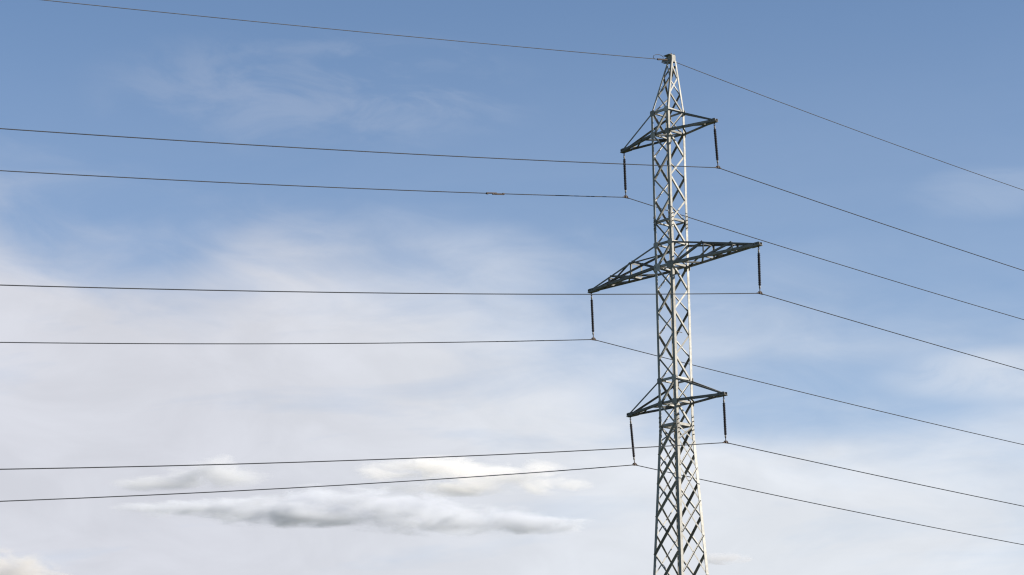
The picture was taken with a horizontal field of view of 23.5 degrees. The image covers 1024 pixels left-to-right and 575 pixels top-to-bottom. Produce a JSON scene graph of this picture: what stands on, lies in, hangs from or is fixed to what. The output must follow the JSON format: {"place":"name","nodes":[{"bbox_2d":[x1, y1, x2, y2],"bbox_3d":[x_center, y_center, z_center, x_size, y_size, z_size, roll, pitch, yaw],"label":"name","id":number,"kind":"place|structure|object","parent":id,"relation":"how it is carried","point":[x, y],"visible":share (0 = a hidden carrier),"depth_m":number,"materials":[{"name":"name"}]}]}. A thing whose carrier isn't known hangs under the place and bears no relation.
{"place":"outdoors","nodes":[
{"label":"outdoors","id":0,"kind":"place"},
{"bbox_2d":[0,0,1023,574],"label":"sky","id":1,"kind":"structure","parent":0,"point":[942,80],"materials":[{"name":"blue"}]},
{"label":"ground","id":2,"kind":"structure","parent":0,"visible":0},
{"bbox_2d":[588,53,762,574],"bbox_3d":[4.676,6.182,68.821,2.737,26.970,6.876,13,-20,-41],"label":"transmission tower","id":3,"kind":"structure","parent":2,"relation":"on","point":[675,426],"depth_m":69.98,"materials":[{"name":"metal"}]},
{"bbox_2d":[44,0,1022,189],"bbox_3d":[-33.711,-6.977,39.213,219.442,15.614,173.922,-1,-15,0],"label":"earth wire","id":4,"kind":"object","parent":3,"relation":"attached to","point":[523,47],"visible":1,"depth_m":68.51,"materials":[{"name":"metal"}]},
{"bbox_2d":[590,295,596,340],"bbox_3d":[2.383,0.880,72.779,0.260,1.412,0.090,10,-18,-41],"label":"insulator string","id":5,"kind":"object","parent":3,"relation":"hanging from","point":[592,323],"visible":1,"depth_m":72.72,"materials":[{"name":"metal"}]},
{"bbox_2d":[0,339,1023,444],"bbox_3d":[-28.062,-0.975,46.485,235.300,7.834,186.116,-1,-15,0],"label":"conductor","id":6,"kind":"object","parent":5,"relation":"hanging from","point":[478,341],"visible":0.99,"depth_m":69.20,"materials":[{"name":"metal"}]},
{"bbox_2d":[623,154,628,198],"bbox_3d":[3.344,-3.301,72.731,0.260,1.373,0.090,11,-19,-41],"label":"insulator string","id":7,"kind":"object","parent":3,"relation":"hanging from","point":[625,178],"visible":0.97,"depth_m":72.70,"materials":[{"name":"metal"}]},
{"bbox_2d":[0,170,1023,319],"bbox_3d":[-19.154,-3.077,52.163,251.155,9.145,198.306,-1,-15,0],"label":"conductor","id":8,"kind":"object","parent":7,"relation":"hanging from","point":[494,193],"visible":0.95,"depth_m":68.77,"materials":[{"name":"metal"}]},
{"bbox_2d":[630,419,637,465],"bbox_3d":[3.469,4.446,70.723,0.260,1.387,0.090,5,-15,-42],"label":"insulator string","id":9,"kind":"object","parent":3,"relation":"hanging from","point":[634,464],"visible":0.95,"depth_m":70.67,"materials":[{"name":"ceramic"}]},
{"bbox_2d":[0,465,1023,544],"bbox_3d":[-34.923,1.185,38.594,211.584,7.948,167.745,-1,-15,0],"label":"conductor","id":10,"kind":"object","parent":9,"relation":"hanging from","point":[476,476],"visible":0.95,"depth_m":66.30,"materials":[{"name":"metal"}]},
{"bbox_2d":[713,125,720,168],"bbox_3d":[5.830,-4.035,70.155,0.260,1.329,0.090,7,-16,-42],"label":"insulator string","id":11,"kind":"object","parent":3,"relation":"hanging from","point":[716,148],"visible":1,"depth_m":70.13,"materials":[{"name":"metal"}]},
{"bbox_2d":[0,128,1023,270],"bbox_3d":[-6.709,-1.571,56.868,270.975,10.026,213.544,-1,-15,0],"label":"conductor","id":12,"kind":"object","parent":11,"relation":"hanging from","point":[490,158],"visible":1,"depth_m":64.33,"materials":[{"name":"metal"}]},
{"bbox_2d":[722,398,728,443],"bbox_3d":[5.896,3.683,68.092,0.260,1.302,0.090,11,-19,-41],"label":"insulator string","id":13,"kind":"object","parent":3,"relation":"hanging from","point":[724,421],"visible":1,"depth_m":68.07,"materials":[{"name":"metal"}]},
{"bbox_2d":[0,442,1023,506],"bbox_3d":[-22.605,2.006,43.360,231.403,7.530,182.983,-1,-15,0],"label":"conductor","id":14,"kind":"object","parent":13,"relation":"hanging from","point":[479,455],"visible":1,"depth_m":62.03,"materials":[{"name":"metal"}]},
{"bbox_2d":[757,249,762,294],"bbox_3d":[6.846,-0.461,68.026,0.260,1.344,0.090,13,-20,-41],"label":"insulator string","id":15,"kind":"object","parent":3,"relation":"hanging from","point":[759,275],"visible":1,"depth_m":67.99,"materials":[{"name":"metal"}]},
{"bbox_2d":[0,284,1023,370],"bbox_3d":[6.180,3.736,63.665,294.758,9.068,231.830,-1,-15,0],"label":"conductor","id":16,"kind":"object","parent":15,"relation":"hanging from","point":[482,293],"visible":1,"depth_m":61.25,"materials":[{"name":"metal"}]}
]}

